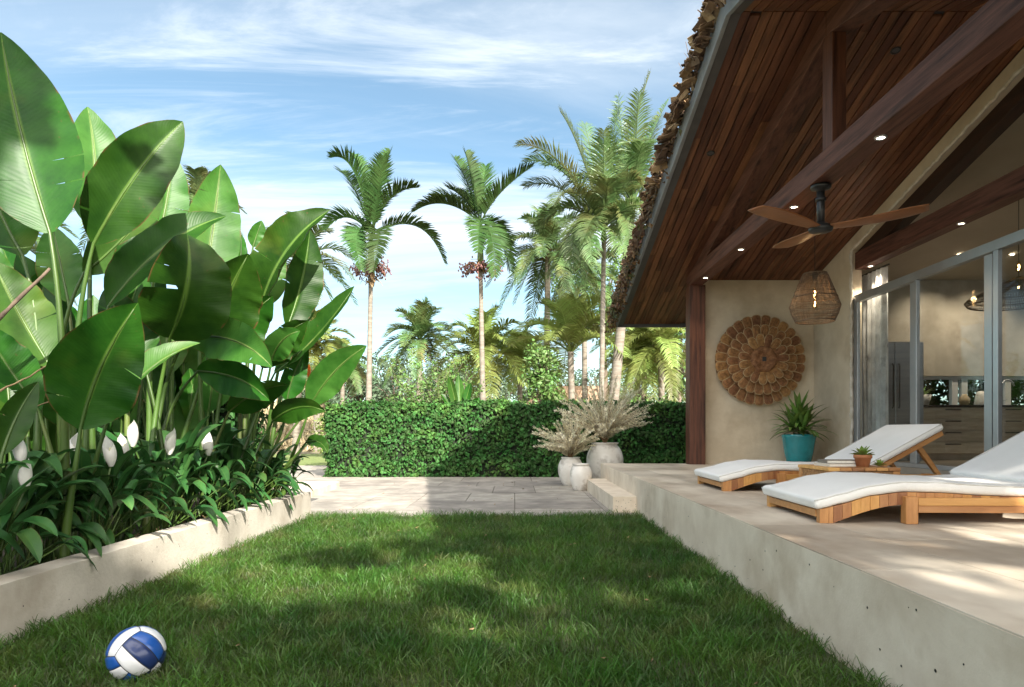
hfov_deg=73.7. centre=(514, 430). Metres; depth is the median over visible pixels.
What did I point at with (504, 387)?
distant tree
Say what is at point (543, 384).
vine covered shrub
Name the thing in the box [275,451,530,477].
ground
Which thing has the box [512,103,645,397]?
palm tree
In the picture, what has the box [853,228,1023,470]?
sliding door
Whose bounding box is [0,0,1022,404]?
sky
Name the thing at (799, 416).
dracaena
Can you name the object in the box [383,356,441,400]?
distant tree
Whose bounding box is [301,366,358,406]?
distant tree
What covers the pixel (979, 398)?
kettle
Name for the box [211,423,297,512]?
peace lily
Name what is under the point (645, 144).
palm tree
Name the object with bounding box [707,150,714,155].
downlight
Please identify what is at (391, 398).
shrub
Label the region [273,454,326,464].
verge
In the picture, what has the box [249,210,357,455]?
palm tree
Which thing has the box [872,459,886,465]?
succulent rosette
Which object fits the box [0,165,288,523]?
giant leaf plant
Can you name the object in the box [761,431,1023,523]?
sun lounger
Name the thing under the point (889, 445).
sun lounger
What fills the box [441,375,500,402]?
broad leaf plant
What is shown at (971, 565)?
terrace paving
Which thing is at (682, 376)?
broadleaf tree
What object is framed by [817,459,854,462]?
book
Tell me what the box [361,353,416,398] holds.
distant tree
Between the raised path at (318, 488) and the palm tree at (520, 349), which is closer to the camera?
the raised path at (318, 488)
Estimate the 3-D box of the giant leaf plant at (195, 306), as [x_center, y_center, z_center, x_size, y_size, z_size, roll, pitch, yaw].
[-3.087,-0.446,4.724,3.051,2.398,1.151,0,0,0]
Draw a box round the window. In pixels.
[924,376,1023,404]
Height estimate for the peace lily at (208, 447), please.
0.778 m
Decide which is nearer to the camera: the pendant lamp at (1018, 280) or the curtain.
the pendant lamp at (1018, 280)
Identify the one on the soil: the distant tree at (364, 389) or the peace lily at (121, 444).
the peace lily at (121, 444)
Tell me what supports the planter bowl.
on the kitchen counter
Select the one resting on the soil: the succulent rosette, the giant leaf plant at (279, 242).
the giant leaf plant at (279, 242)
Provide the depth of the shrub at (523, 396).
15.35 m
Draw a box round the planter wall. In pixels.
[0,491,310,644]
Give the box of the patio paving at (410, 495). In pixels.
[296,477,636,515]
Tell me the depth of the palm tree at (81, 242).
21.91 m
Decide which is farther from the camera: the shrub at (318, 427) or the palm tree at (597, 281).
the palm tree at (597, 281)
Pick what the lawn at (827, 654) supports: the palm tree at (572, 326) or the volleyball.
the volleyball
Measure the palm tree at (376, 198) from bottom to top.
6.913 m
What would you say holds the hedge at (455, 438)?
on the ground at (312, 453)
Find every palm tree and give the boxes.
[30,222,80,305]
[71,200,190,253]
[175,164,246,236]
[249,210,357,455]
[283,307,357,450]
[311,337,375,403]
[318,145,446,400]
[373,296,465,402]
[410,149,534,400]
[426,303,539,399]
[473,324,567,403]
[485,202,611,377]
[494,284,633,403]
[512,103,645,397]
[542,244,628,400]
[542,245,618,400]
[558,69,668,402]
[590,327,685,402]
[604,327,685,401]
[610,239,672,399]
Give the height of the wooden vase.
0.170 m
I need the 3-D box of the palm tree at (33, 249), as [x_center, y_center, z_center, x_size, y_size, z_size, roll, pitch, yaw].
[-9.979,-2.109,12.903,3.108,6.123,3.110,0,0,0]
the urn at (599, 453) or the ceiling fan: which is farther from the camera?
the urn at (599, 453)
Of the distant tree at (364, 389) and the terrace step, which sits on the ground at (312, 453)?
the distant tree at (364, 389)
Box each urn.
[558,457,581,485]
[570,463,591,490]
[586,442,622,477]
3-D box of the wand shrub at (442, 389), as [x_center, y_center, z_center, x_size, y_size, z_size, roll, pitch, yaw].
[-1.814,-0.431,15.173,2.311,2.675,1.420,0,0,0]
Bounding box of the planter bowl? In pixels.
[924,394,931,404]
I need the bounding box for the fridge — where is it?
[888,342,923,460]
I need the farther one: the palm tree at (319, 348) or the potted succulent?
the palm tree at (319, 348)
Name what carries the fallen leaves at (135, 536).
on the soil
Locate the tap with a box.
[1002,379,1014,404]
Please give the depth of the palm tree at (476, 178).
16.92 m
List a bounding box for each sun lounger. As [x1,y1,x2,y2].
[694,424,943,490]
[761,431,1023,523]
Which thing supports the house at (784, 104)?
on the terrace
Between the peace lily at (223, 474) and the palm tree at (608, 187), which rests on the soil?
the peace lily at (223, 474)
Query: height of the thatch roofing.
1.510 m
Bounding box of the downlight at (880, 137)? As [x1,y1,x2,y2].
[874,135,886,140]
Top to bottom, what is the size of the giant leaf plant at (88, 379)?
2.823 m
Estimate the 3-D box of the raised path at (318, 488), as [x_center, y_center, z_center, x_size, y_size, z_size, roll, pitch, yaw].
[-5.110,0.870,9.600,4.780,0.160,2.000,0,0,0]
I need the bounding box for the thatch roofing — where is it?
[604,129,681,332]
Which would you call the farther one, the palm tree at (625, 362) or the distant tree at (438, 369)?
the distant tree at (438, 369)
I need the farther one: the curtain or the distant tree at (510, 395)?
the distant tree at (510, 395)
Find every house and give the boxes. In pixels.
[526,386,619,403]
[606,0,1023,474]
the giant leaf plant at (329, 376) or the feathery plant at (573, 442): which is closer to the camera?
the giant leaf plant at (329, 376)
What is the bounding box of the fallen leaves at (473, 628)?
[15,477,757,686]
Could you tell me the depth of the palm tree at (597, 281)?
25.90 m
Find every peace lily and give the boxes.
[0,440,96,574]
[0,529,25,560]
[1,443,115,570]
[59,432,179,554]
[88,433,196,545]
[96,415,237,535]
[112,429,250,525]
[185,448,269,516]
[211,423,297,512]
[237,449,299,511]
[252,452,304,500]
[265,443,313,498]
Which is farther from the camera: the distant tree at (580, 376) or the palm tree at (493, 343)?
the distant tree at (580, 376)
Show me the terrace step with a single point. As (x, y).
(609, 495)
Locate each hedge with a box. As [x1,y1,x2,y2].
[139,401,267,452]
[321,396,685,476]
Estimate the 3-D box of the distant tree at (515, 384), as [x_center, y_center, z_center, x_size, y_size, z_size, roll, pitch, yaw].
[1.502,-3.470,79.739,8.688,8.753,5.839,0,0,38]
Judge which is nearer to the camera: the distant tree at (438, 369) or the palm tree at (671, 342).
the palm tree at (671, 342)
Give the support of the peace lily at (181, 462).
on the soil
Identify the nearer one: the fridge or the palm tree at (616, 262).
the fridge
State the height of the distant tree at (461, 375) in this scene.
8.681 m
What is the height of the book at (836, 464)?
0.022 m
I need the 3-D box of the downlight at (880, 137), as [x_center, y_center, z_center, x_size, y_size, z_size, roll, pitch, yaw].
[2.735,-2.187,5.100,0.090,0.009,0.090,0,0,0]
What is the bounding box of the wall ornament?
[715,315,805,405]
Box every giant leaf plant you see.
[0,32,144,560]
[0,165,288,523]
[0,211,271,534]
[35,107,198,552]
[82,208,329,509]
[227,286,366,510]
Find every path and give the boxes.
[280,482,338,496]
[291,465,327,476]
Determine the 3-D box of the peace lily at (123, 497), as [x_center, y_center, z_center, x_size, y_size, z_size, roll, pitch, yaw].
[-2.414,0.382,4.008,0.840,0.744,0.724,0,0,0]
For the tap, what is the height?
0.401 m
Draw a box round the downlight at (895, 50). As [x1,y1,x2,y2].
[890,46,900,54]
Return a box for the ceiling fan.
[747,182,928,247]
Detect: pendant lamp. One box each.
[789,198,841,324]
[964,200,1023,310]
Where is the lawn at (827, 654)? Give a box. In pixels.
[0,516,867,686]
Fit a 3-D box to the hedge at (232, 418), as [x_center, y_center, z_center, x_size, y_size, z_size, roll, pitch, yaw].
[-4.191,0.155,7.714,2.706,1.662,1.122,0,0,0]
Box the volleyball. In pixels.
[105,626,166,681]
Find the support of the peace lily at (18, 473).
on the soil
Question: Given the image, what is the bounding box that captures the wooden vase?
[958,394,969,404]
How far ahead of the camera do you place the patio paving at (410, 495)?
9.21 m
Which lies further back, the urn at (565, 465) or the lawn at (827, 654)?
the urn at (565, 465)
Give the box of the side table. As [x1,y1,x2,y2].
[798,464,900,476]
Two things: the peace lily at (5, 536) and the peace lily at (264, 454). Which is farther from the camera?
the peace lily at (264, 454)
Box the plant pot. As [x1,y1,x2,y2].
[781,434,816,461]
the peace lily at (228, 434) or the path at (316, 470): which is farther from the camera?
the path at (316, 470)
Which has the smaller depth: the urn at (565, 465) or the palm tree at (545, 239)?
the urn at (565, 465)
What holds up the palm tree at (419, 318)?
on the ground at (312, 453)
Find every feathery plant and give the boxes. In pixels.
[532,405,603,456]
[554,375,653,442]
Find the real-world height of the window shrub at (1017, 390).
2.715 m
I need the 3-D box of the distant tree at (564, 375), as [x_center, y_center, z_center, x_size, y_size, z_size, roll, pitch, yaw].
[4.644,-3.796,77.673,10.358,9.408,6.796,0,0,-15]
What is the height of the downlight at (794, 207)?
0.009 m
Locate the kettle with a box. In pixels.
[974,391,983,404]
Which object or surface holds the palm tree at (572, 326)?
on the ground at (312, 453)
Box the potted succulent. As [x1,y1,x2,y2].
[850,446,874,466]
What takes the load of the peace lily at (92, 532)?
on the soil
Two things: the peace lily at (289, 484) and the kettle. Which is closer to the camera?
the peace lily at (289, 484)
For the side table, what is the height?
0.245 m
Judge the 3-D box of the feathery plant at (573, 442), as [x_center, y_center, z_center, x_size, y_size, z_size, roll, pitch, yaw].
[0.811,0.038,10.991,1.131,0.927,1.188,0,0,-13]
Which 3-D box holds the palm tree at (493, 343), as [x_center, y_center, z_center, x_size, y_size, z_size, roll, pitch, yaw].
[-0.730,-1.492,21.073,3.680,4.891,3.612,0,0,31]
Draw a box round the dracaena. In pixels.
[771,390,837,440]
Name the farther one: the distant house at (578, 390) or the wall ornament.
the distant house at (578, 390)
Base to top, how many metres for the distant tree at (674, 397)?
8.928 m
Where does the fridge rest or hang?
on the house at (784, 104)
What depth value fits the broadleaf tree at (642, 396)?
35.89 m
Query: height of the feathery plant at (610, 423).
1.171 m
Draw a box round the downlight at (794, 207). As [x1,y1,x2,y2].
[789,205,798,208]
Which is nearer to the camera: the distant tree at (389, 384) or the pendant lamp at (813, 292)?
the pendant lamp at (813, 292)
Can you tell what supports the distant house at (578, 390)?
on the ground at (312, 453)
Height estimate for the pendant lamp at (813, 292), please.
1.535 m
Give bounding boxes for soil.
[0,502,239,571]
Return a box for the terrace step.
[587,478,635,512]
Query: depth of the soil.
5.13 m
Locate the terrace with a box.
[601,464,1023,686]
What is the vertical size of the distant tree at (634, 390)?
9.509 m
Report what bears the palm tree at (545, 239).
on the ground at (312, 453)
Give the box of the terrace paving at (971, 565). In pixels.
[601,463,1023,638]
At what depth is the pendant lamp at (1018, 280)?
7.90 m
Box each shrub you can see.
[311,403,337,456]
[383,349,484,403]
[389,394,409,402]
[494,391,540,404]
[519,338,573,403]
[621,392,647,404]
[924,380,1023,404]
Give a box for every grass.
[259,398,325,451]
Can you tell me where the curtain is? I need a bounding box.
[862,263,889,437]
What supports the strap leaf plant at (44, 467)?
on the soil
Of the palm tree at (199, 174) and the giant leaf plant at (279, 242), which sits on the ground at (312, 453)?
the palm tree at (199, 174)
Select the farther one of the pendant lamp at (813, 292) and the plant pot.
the plant pot
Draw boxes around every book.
[814,462,855,466]
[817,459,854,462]
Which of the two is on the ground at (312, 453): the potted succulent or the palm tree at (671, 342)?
the palm tree at (671, 342)
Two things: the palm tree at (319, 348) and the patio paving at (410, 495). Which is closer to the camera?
the patio paving at (410, 495)
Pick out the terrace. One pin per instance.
(898, 636)
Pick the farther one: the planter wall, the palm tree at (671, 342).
the palm tree at (671, 342)
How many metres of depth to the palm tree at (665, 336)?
23.45 m
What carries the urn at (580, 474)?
on the patio paving at (410, 495)
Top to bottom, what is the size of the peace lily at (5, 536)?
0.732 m
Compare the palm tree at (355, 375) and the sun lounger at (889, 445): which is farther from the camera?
the palm tree at (355, 375)
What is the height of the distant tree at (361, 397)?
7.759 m
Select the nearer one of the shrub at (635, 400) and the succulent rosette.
the succulent rosette
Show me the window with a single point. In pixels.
(953, 380)
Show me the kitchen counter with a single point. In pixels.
(962, 438)
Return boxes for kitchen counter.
[922,405,1023,459]
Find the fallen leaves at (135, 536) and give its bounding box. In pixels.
[11,515,208,569]
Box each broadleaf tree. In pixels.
[597,327,684,400]
[642,328,685,401]
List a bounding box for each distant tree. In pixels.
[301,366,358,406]
[312,352,386,403]
[330,367,385,403]
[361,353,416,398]
[362,355,429,401]
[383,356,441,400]
[414,357,474,390]
[422,356,495,400]
[451,360,508,399]
[487,368,527,403]
[500,365,561,400]
[514,362,593,400]
[567,367,631,392]
[596,375,665,403]
[651,377,685,402]
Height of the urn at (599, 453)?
0.689 m
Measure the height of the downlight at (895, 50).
0.031 m
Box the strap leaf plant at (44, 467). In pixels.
[0,452,65,538]

